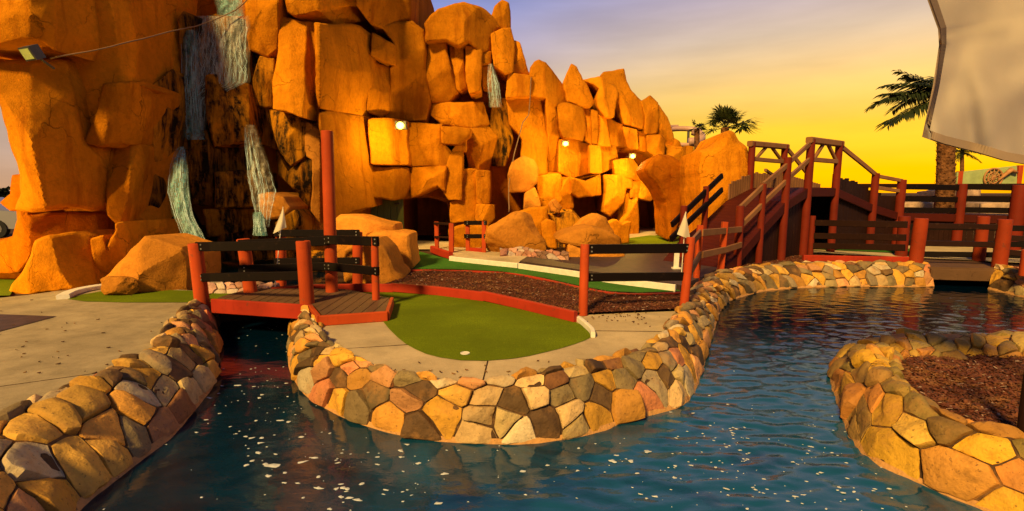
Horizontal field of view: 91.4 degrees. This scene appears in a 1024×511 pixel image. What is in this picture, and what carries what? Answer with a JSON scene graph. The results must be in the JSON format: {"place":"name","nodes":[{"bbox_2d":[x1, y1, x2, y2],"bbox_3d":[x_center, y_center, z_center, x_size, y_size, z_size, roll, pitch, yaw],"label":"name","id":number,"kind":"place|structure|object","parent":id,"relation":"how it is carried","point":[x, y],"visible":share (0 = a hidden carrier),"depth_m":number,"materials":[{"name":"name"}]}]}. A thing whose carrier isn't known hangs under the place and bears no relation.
{"place":"outdoors","nodes":[
{"label":"outdoors","id":0,"kind":"place"},
{"bbox_2d":[0,279,15,295],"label":"tee turf","id":1,"kind":"structure","parent":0,"point":[5,285],"depth_m":8.52,"materials":[{"name":"green carpet"}]},
{"bbox_2d":[0,289,210,410],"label":"concrete path","id":2,"kind":"structure","parent":0,"point":[126,327],"depth_m":5.55,"materials":[{"name":"beige concrete"}]},
{"bbox_2d":[0,314,54,330],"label":"rubber mat","id":3,"kind":"object","parent":2,"relation":"on","point":[8,321],"visible":1,"depth_m":6.30,"materials":[{"name":"rubber"}]},
{"bbox_2d":[56,284,100,299],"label":"white kerb","id":4,"kind":"structure","parent":2,"relation":"on","point":[68,294],"depth_m":7.89,"materials":[{"name":"paint"}]},
{"bbox_2d":[69,290,227,301],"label":"fairway turf","id":5,"kind":"structure","parent":2,"relation":"on","point":[171,296],"depth_m":7.63,"materials":[{"name":"green carpet"}]},
{"bbox_2d":[100,276,138,294],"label":"boulder","id":6,"kind":"object","parent":5,"relation":"on","point":[119,285],"visible":1,"depth_m":7.73,"materials":[{"name":"orange stone"}]},
{"bbox_2d":[105,233,220,292],"bbox_3d":[-5.970,0.140,8.593,1.335,1.042,1.494,0,7,0],"label":"boulder","id":7,"kind":"object","parent":5,"relation":"on","point":[152,263],"visible":0.72,"depth_m":8.05,"materials":[{"name":"orange stone"}]},
{"bbox_2d":[273,208,285,286],"bbox_3d":[-3.587,-0.055,7.685,0.259,1.383,0.058,0,7,0],"label":"golf flag","id":8,"kind":"object","parent":5,"relation":"on","point":[281,224],"visible":0.98,"depth_m":7.63,"materials":[{"name":"white fabric"}]},
{"bbox_2d":[0,330,661,386],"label":"expansion joint","id":9,"kind":"object","parent":2,"relation":"on","point":[346,348],"visible":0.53,"depth_m":4.51,"materials":[{"name":"concrete"}]},
{"bbox_2d":[15,295,650,377],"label":"leaf litter","id":10,"kind":"object","parent":2,"relation":"on","point":[395,369],"visible":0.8,"depth_m":5.18,"materials":[{"name":"brown plant"}]},
{"bbox_2d":[181,30,202,139],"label":"waterfall","id":11,"kind":"structure","parent":0,"point":[192,101],"depth_m":10.96,"materials":[{"name":"liquid"}]},
{"bbox_2d":[190,17,247,128],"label":"waterfall","id":12,"kind":"structure","parent":0,"point":[220,68],"depth_m":11.08,"materials":[{"name":"liquid"}]},
{"bbox_2d":[221,261,324,284],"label":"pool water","id":13,"kind":"structure","parent":0,"point":[229,267],"depth_m":11.06,"materials":[{"name":"liquid"}]},
{"bbox_2d":[417,241,448,248],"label":"cave floor path","id":14,"kind":"structure","parent":0,"point":[424,244],"depth_m":15.59,"materials":[{"name":"concrete"}]},
{"bbox_2d":[0,193,1018,321],"bbox_3d":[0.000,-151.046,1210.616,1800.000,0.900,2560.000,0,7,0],"label":"ground","id":15,"kind":"structure","parent":0,"point":[227,317],"depth_m":10.11,"materials":[{"name":"beige concrete"}]},
{"bbox_2d":[0,186,9,197],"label":"tree","id":16,"kind":"object","parent":15,"relation":"on","point":[4,192],"visible":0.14,"depth_m":41.15,"materials":[{"name":"green plant"}]},
{"bbox_2d":[0,197,16,237],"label":"parked car","id":17,"kind":"object","parent":15,"relation":"on","point":[8,219],"visible":0.2,"depth_m":17.58,"materials":[{"name":"silver metal"}]},
{"bbox_2d":[208,281,279,293],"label":"stone wall","id":18,"kind":"structure","parent":15,"relation":"on","point":[223,287],"depth_m":7.99,"materials":[{"name":"beige stone"}]},
{"bbox_2d":[187,130,393,325],"bbox_3d":[-2.868,-0.366,6.939,3.110,2.787,1.453,4,8,26],"label":"footbridge","id":19,"kind":"object","parent":15,"relation":"on","point":[331,304],"visible":0.96,"depth_m":6.96,"materials":[{"name":"red paint"}]},
{"bbox_2d":[311,250,324,271],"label":"boulder","id":20,"kind":"object","parent":15,"relation":"on","point":[317,254],"visible":0.12,"depth_m":10.86,"materials":[{"name":"orange stone"}]},
{"bbox_2d":[274,230,362,285],"bbox_3d":[-3.326,0.038,8.587,1.531,0.979,0.215,0,7,0],"label":"rail fence","id":21,"kind":"object","parent":15,"relation":"on","point":[356,258],"visible":0.68,"depth_m":8.49,"materials":[{"name":"red paint"}]},
{"bbox_2d":[0,0,693,293],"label":"rock mountain","id":22,"kind":"structure","parent":15,"relation":"on","point":[97,139],"depth_m":11.67,"materials":[{"name":"stone"}]},
{"bbox_2d":[18,44,54,69],"bbox_3d":[-7.325,-3.100,7.780,0.272,0.290,0.450,3,8,19],"label":"flood lamp","id":23,"kind":"object","parent":22,"relation":"attached to","point":[31,52],"visible":1,"depth_m":7.62,"materials":[{"name":"metal"}]},
{"bbox_2d":[50,30,172,58],"bbox_3d":[-6.946,-3.805,8.918,0.366,1.001,2.014,3,8,25],"label":"cable","id":24,"kind":"object","parent":22,"relation":"attached to","point":[110,46],"visible":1,"depth_m":8.59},
{"bbox_2d":[167,147,202,235],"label":"waterfall","id":25,"kind":"structure","parent":22,"relation":"on","point":[177,200],"depth_m":9.97,"materials":[{"name":"liquid"}]},
{"bbox_2d":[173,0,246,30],"bbox_3d":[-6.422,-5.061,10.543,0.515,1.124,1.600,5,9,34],"label":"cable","id":26,"kind":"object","parent":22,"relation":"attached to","point":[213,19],"visible":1,"depth_m":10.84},
{"bbox_2d":[220,0,241,15],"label":"waterfall","id":27,"kind":"structure","parent":22,"relation":"on","point":[234,3],"depth_m":11.25,"materials":[{"name":"liquid"}]},
{"bbox_2d":[253,212,265,235],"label":"waterfall","id":28,"kind":"structure","parent":22,"relation":"attached to","point":[257,221],"depth_m":10.40,"materials":[{"name":"liquid"}]},
{"bbox_2d":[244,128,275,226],"bbox_3d":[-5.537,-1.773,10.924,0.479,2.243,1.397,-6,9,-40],"label":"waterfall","id":29,"kind":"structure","parent":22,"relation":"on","point":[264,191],"depth_m":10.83,"materials":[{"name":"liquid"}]},
{"bbox_2d":[371,199,403,228],"bbox_3d":[-3.777,-0.955,15.123,0.971,1.500,0.204,0,7,0],"label":"cave door","id":30,"kind":"structure","parent":22,"relation":"in","point":[389,210],"depth_m":15.13,"materials":[{"name":"wood"}]},
{"bbox_2d":[395,121,407,129],"bbox_3d":[-3.058,-3.623,14.104,0.300,0.220,1.010,0,7,0],"label":"flood lamp","id":31,"kind":"object","parent":22,"relation":"attached to","point":[400,125],"visible":1,"depth_m":13.70,"materials":[{"name":"glass"}]},
{"bbox_2d":[487,65,501,106],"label":"waterfall","id":32,"kind":"structure","parent":22,"relation":"on","point":[494,88],"depth_m":15.17,"materials":[{"name":"liquid"}]},
{"bbox_2d":[508,77,531,211],"bbox_3d":[0.187,-3.499,15.742,0.212,4.221,1.091,6,10,41],"label":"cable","id":33,"kind":"object","parent":22,"relation":"hanging from","point":[518,139],"visible":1,"depth_m":15.82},
{"bbox_2d":[562,141,568,145],"bbox_3d":[1.731,-3.680,16.579,0.230,0.173,0.984,0,7,0],"label":"flood lamp","id":34,"kind":"object","parent":22,"relation":"attached to","point":[565,143],"visible":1,"depth_m":16.13,"materials":[{"name":"glass"}]},
{"bbox_2d":[626,153,635,157],"bbox_3d":[4.266,-3.579,18.103,0.230,0.173,0.984,0,7,0],"label":"flood lamp","id":35,"kind":"object","parent":22,"relation":"attached to","point":[631,155],"visible":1,"depth_m":17.69,"materials":[{"name":"glass"}]},
{"bbox_2d":[336,214,402,256],"bbox_3d":[-3.192,-0.207,11.156,1.378,1.468,1.130,0,7,0],"label":"boulder","id":36,"kind":"object","parent":15,"relation":"on","point":[366,224],"visible":0.33,"depth_m":10.67,"materials":[{"name":"orange stone"}]},
{"bbox_2d":[343,236,410,282],"bbox_3d":[-2.551,0.122,9.417,1.106,0.989,1.223,0,7,0],"label":"boulder","id":37,"kind":"object","parent":15,"relation":"on","point":[393,266],"visible":0.45,"depth_m":8.98,"materials":[{"name":"orange stone"}]},
{"bbox_2d":[430,246,452,258],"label":"timber kerb","id":38,"kind":"structure","parent":15,"relation":"on","point":[440,252],"depth_m":12.49,"materials":[{"name":"red paint"}]},
{"bbox_2d":[434,222,453,251],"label":"gate","id":39,"kind":"structure","parent":15,"relation":"on","point":[450,237],"depth_m":12.79,"materials":[{"name":"red paint"}]},
{"bbox_2d":[432,242,526,262],"bbox_3d":[-1.173,-0.050,12.985,1.901,0.140,4.856,-7,10,-44],"label":"pale landing","id":40,"kind":"object","parent":15,"relation":"on","point":[464,253],"visible":0.33,"depth_m":12.03,"materials":[{"name":"concrete"}]},
{"bbox_2d":[448,224,488,247],"bbox_3d":[-1.182,-0.511,14.146,1.172,0.826,1.121,0,7,0],"label":"boulder","id":41,"kind":"object","parent":40,"relation":"on","point":[459,238],"visible":0.41,"depth_m":13.68,"materials":[{"name":"orange stone"}]},
{"bbox_2d":[464,221,486,252],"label":"gate","id":42,"kind":"structure","parent":40,"relation":"on","point":[467,234],"depth_m":12.72,"materials":[{"name":"red paint"}]},
{"bbox_2d":[485,211,546,251],"bbox_3d":[0.092,-0.530,12.762,1.590,1.232,1.078,0,7,0],"label":"boulder","id":43,"kind":"object","parent":40,"relation":"on","point":[514,229],"visible":0.79,"depth_m":12.36,"materials":[{"name":"orange stone"}]},
{"bbox_2d":[322,311,675,380],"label":"concrete walk","id":44,"kind":"structure","parent":15,"relation":"on","point":[611,338],"depth_m":5.16,"materials":[{"name":"beige concrete"}]},
{"bbox_2d":[362,292,590,360],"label":"putting turf","id":45,"kind":"structure","parent":44,"relation":"on","point":[444,326],"depth_m":5.90,"materials":[{"name":"green carpet"}]},
{"bbox_2d":[271,283,577,321],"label":"timber kerb","id":46,"kind":"structure","parent":45,"relation":"on","point":[539,308],"depth_m":7.49,"materials":[{"name":"red paint"}]},
{"bbox_2d":[460,351,469,354],"bbox_3d":[-0.468,0.974,4.983,0.094,0.009,0.094,0,7,0],"label":"golf cup","id":47,"kind":"object","parent":45,"relation":"on","point":[464,352],"visible":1,"depth_m":4.98,"materials":[{"name":"white paint"}]},
{"bbox_2d":[577,316,594,337],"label":"white kerb","id":48,"kind":"structure","parent":44,"relation":"on","point":[587,326],"depth_m":5.83,"materials":[{"name":"paint"}]},
{"bbox_2d":[500,246,568,259],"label":"stone wall","id":49,"kind":"structure","parent":15,"relation":"on","point":[538,253],"depth_m":11.77,"materials":[{"name":"beige stone"}]},
{"bbox_2d":[520,206,548,233],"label":"boulder","id":50,"kind":"object","parent":15,"relation":"on","point":[539,214],"visible":0.25,"depth_m":14.34,"materials":[{"name":"orange stone"}]},
{"bbox_2d":[389,268,680,312],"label":"mulch","id":51,"kind":"object","parent":15,"relation":"on","point":[558,294],"visible":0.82,"depth_m":7.98,"materials":[{"name":"brown plant"}]},
{"bbox_2d":[578,237,694,315],"bbox_3d":[1.681,0.268,6.684,1.664,1.007,0.206,-1,7,-11],"label":"rail fence","id":52,"kind":"object","parent":51,"relation":"on","point":[586,277],"visible":0.97,"depth_m":6.66,"materials":[{"name":"red paint"}]},
{"bbox_2d":[411,270,680,294],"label":"timber kerb","id":53,"kind":"structure","parent":15,"relation":"on","point":[539,278],"depth_m":8.70,"materials":[{"name":"red paint"}]},
{"bbox_2d":[413,251,679,291],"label":"turf","id":54,"kind":"structure","parent":15,"relation":"on","point":[428,261],"depth_m":10.11,"materials":[{"name":"green carpet"}]},
{"bbox_2d":[368,229,419,268],"bbox_3d":[-2.503,-0.093,10.648,0.950,0.920,1.050,0,7,0],"label":"boulder","id":55,"kind":"object","parent":54,"relation":"on","point":[405,241],"visible":0.38,"depth_m":10.22,"materials":[{"name":"orange stone"}]},
{"bbox_2d":[449,256,517,267],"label":"white kerb","id":56,"kind":"structure","parent":54,"relation":"on","point":[487,262],"depth_m":10.92,"materials":[{"name":"paint"}]},
{"bbox_2d":[518,263,675,291],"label":"white kerb","id":57,"kind":"structure","parent":54,"relation":"on","point":[661,286],"depth_m":8.67,"materials":[{"name":"paint"}]},
{"bbox_2d":[540,219,557,248],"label":"boulder","id":58,"kind":"object","parent":15,"relation":"on","point":[548,229],"visible":0.77,"depth_m":13.05,"materials":[{"name":"orange stone"}]},
{"bbox_2d":[548,211,578,246],"bbox_3d":[1.597,-0.779,15.357,1.072,1.192,1.268,0,7,0],"label":"boulder","id":59,"kind":"object","parent":15,"relation":"on","point":[563,219],"visible":0.33,"depth_m":14.85,"materials":[{"name":"orange stone"}]},
{"bbox_2d":[548,199,561,213],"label":"boulder","id":60,"kind":"object","parent":59,"relation":"on","point":[554,205],"visible":1,"depth_m":14.64,"materials":[{"name":"orange stone"}]},
{"bbox_2d":[565,244,579,256],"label":"boulder","id":61,"kind":"object","parent":15,"relation":"on","point":[573,250],"visible":0.35,"depth_m":11.70,"materials":[{"name":"orange stone"}]},
{"bbox_2d":[574,213,613,232],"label":"boulder","id":62,"kind":"object","parent":15,"relation":"on","point":[597,220],"visible":0.29,"depth_m":13.25,"materials":[{"name":"orange stone"}]},
{"bbox_2d":[589,254,624,256],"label":"boulder","id":63,"kind":"object","parent":15,"relation":"on","point":[609,255],"visible":0.14,"depth_m":11.76,"materials":[{"name":"orange stone"}]},
{"bbox_2d":[553,223,621,246],"bbox_3d":[1.829,-0.482,12.348,1.588,0.574,1.698,0,7,0],"label":"boulder","id":64,"kind":"object","parent":63,"relation":"on","point":[578,235],"visible":0.8,"depth_m":11.62,"materials":[{"name":"orange stone"}]},
{"bbox_2d":[608,219,630,243],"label":"boulder","id":65,"kind":"object","parent":15,"relation":"on","point":[621,230],"visible":0.6,"depth_m":15.25,"materials":[{"name":"orange stone"}]},
{"bbox_2d":[627,235,678,243],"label":"rough turf","id":66,"kind":"structure","parent":15,"relation":"on","point":[652,239],"depth_m":16.50,"materials":[{"name":"green plant"}]},
{"bbox_2d":[636,154,681,241],"bbox_3d":[5.003,-1.832,16.206,1.909,2.759,2.085,0,7,0],"label":"rock slab","id":67,"kind":"object","parent":66,"relation":"on","point":[658,176],"visible":0.69,"depth_m":15.49,"materials":[{"name":"orange stone"}]},
{"bbox_2d":[689,120,706,149],"bbox_3d":[9.127,-4.108,24.649,1.130,5.175,1.052,7,10,44],"label":"palm tree","id":68,"kind":"object","parent":15,"relation":"on","point":[697,135],"visible":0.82,"depth_m":24.37,"materials":[{"name":"green plant"}]},
{"bbox_2d":[679,130,747,232],"bbox_3d":[5.826,-1.860,14.463,1.489,3.322,2.218,0,7,0],"label":"rock pinnacle","id":69,"kind":"object","parent":15,"relation":"on","point":[707,162],"visible":0.59,"depth_m":13.52,"materials":[{"name":"orange stone"}]},
{"bbox_2d":[692,254,860,286],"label":"mulch","id":70,"kind":"object","parent":15,"relation":"on","point":[797,258],"visible":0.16,"depth_m":11.47,"materials":[{"name":"brown plant"}]},
{"bbox_2d":[692,222,741,280],"bbox_3d":[3.438,-0.018,8.781,0.461,1.035,4.104,5,9,33],"label":"rail fence","id":71,"kind":"object","parent":70,"relation":"on","point":[723,232],"visible":0.79,"depth_m":9.24,"materials":[{"name":"red paint"}]},
{"bbox_2d":[802,255,908,261],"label":"timber kerb","id":72,"kind":"structure","parent":70,"relation":"on","point":[813,258],"depth_m":11.29,"materials":[{"name":"red paint"}]},
{"bbox_2d":[663,137,1023,268],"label":"ramp bridge","id":73,"kind":"structure","parent":15,"relation":"on","point":[770,212],"depth_m":13.22,"materials":[{"name":"red wood"}]},
{"bbox_2d":[807,216,907,254],"bbox_3d":[8.306,-0.426,12.136,0.140,1.000,2.101,-5,9,-34],"label":"rail fence","id":74,"kind":"object","parent":15,"relation":"on","point":[813,235],"visible":0.92,"depth_m":12.07,"materials":[{"name":"brown wood"}]},
{"bbox_2d":[864,69,957,207],"bbox_3d":[13.730,-3.087,15.858,4.435,5.444,3.758,4,8,29],"label":"palm tree","id":75,"kind":"object","parent":15,"relation":"on","point":[946,158],"visible":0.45,"depth_m":15.57,"materials":[{"name":"green plant"}]},
{"bbox_2d":[905,202,933,207],"bbox_3d":[14.275,-1.272,18.129,1.427,1.424,1.753,0,7,0],"label":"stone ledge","id":76,"kind":"object","parent":15,"relation":"on","point":[921,204],"visible":0.09,"depth_m":17.39,"materials":[{"name":"stone"}]},
{"bbox_2d":[916,190,980,202],"bbox_3d":[16.804,-1.589,19.189,2.014,1.975,1.670,0,7,0],"label":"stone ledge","id":77,"kind":"object","parent":15,"relation":"on","point":[932,193],"visible":0.02,"depth_m":18.90,"materials":[{"name":"stone"}]},
{"bbox_2d":[895,216,1023,280],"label":"canal bridge","id":78,"kind":"structure","parent":15,"relation":"on","point":[975,268],"depth_m":10.93,"materials":[{"name":"brown paint"}]},
{"bbox_2d":[955,148,981,170],"bbox_3d":[35.551,-6.095,39.473,2.384,5.421,2.702,3,8,24],"label":"palm tree","id":79,"kind":"object","parent":15,"relation":"on","point":[962,152],"visible":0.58,"depth_m":39.17,"materials":[{"name":"green plant"}]},
{"bbox_2d":[955,165,1023,183],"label":"mural board","id":80,"kind":"object","parent":15,"relation":"on","point":[1008,175],"visible":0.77,"depth_m":19.75,"materials":[{"name":"multicoloured paint"}]},
{"bbox_2d":[0,0,1023,192],"label":"sky","id":81,"kind":"structure","parent":0,"point":[802,68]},
{"bbox_2d":[80,280,1023,510],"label":"canal water","id":82,"kind":"structure","parent":0,"point":[772,351],"depth_m":3.97,"materials":[{"name":"blue liquid"}]},
{"bbox_2d":[103,328,906,510],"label":"foam","id":83,"kind":"object","parent":82,"relation":"on","point":[274,465],"visible":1,"depth_m":3.72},
{"bbox_2d":[520,253,716,291],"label":"asphalt path","id":84,"kind":"structure","parent":0,"point":[646,262],"depth_m":10.50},
{"bbox_2d":[671,253,680,268],"bbox_3d":[3.252,0.104,9.895,0.160,0.322,0.100,0,7,0],"label":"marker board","id":85,"kind":"object","parent":84,"relation":"on","point":[676,261],"visible":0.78,"depth_m":9.88,"materials":[{"name":"white paint"}]},
{"bbox_2d":[677,212,689,271],"bbox_3d":[2.949,-0.160,8.575,0.237,1.176,0.058,0,7,0],"label":"golf flag","id":86,"kind":"object","parent":84,"relation":"on","point":[683,230],"visible":0.93,"depth_m":8.54,"materials":[{"name":"white fabric"}]},
{"bbox_2d":[671,125,705,146],"bbox_3d":[10.898,-5.374,31.672,2.355,5.914,1.705,4,8,27],"label":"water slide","id":87,"kind":"object","parent":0,"point":[690,141],"visible":0.37,"depth_m":31.27,"materials":[{"name":"plastic"}]},
{"bbox_2d":[629,227,1020,262],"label":"back path","id":88,"kind":"structure","parent":0,"point":[645,231],"depth_m":13.51,"materials":[{"name":"concrete"}]},
{"bbox_2d":[700,104,762,135],"bbox_3d":[7.614,-2.973,17.575,2.380,4.701,1.670,0,7,0],"label":"palm tree","id":89,"kind":"object","parent":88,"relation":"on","point":[724,114],"visible":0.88,"depth_m":17.21,"materials":[{"name":"green plant"}]},
{"bbox_2d":[839,248,909,252],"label":"side turf","id":90,"kind":"structure","parent":88,"relation":"on","point":[875,250],"depth_m":13.58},
{"bbox_2d":[922,0,1023,163],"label":"cloth sail","id":91,"kind":"object","parent":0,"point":[976,103],"visible":1,"depth_m":2.97,"materials":[{"name":"beige fabric"}]},
{"bbox_2d":[966,202,1009,236],"bbox_3d":[16.974,-1.243,17.674,1.944,1.381,1.600,0,7,0],"label":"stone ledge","id":92,"kind":"object","parent":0,"point":[991,204],"visible":0.13,"depth_m":17.00,"materials":[{"name":"stone"}]},
{"label":"canal bed","id":93,"kind":"structure","parent":0,"visible":0},
{"bbox_2d":[0,293,223,510],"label":"stone wall","id":94,"kind":"structure","parent":93,"relation":"on","point":[78,443],"depth_m":3.75,"materials":[{"name":"beige stone"}]},
{"bbox_2d":[286,259,933,444],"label":"stone wall","id":95,"kind":"structure","parent":93,"relation":"on","point":[662,372],"depth_m":4.49,"materials":[{"name":"beige stone"}]},
{"bbox_2d":[827,328,1023,510],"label":"stone wall","id":96,"kind":"structure","parent":93,"relation":"on","point":[894,421],"depth_m":3.69,"materials":[{"name":"stone"}]},
{"bbox_2d":[988,264,1023,297],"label":"stone wall","id":97,"kind":"structure","parent":93,"relation":"on","point":[1008,279],"depth_m":10.18,"materials":[{"name":"brown stone"}]},
{"bbox_2d":[1009,235,1023,275],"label":"rail fence","id":98,"kind":"object","parent":97,"relation":"on","point":[1018,253],"visible":0.88,"depth_m":10.62,"materials":[{"name":"brown wood"}]},
{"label":"planter soil","id":99,"kind":"structure","parent":93,"relation":"on","visible":0},
{"bbox_2d":[901,353,1023,426],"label":"mulch","id":100,"kind":"object","parent":99,"relation":"on","point":[978,387],"visible":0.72,"depth_m":4.37,"materials":[{"name":"brown plant"}]},
{"bbox_2d":[1016,371,1023,431],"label":"planter post","id":101,"kind":"object","parent":99,"relation":"on","point":[1020,422],"visible":0.46,"depth_m":3.30,"materials":[{"name":"brown wood"}]}
]}

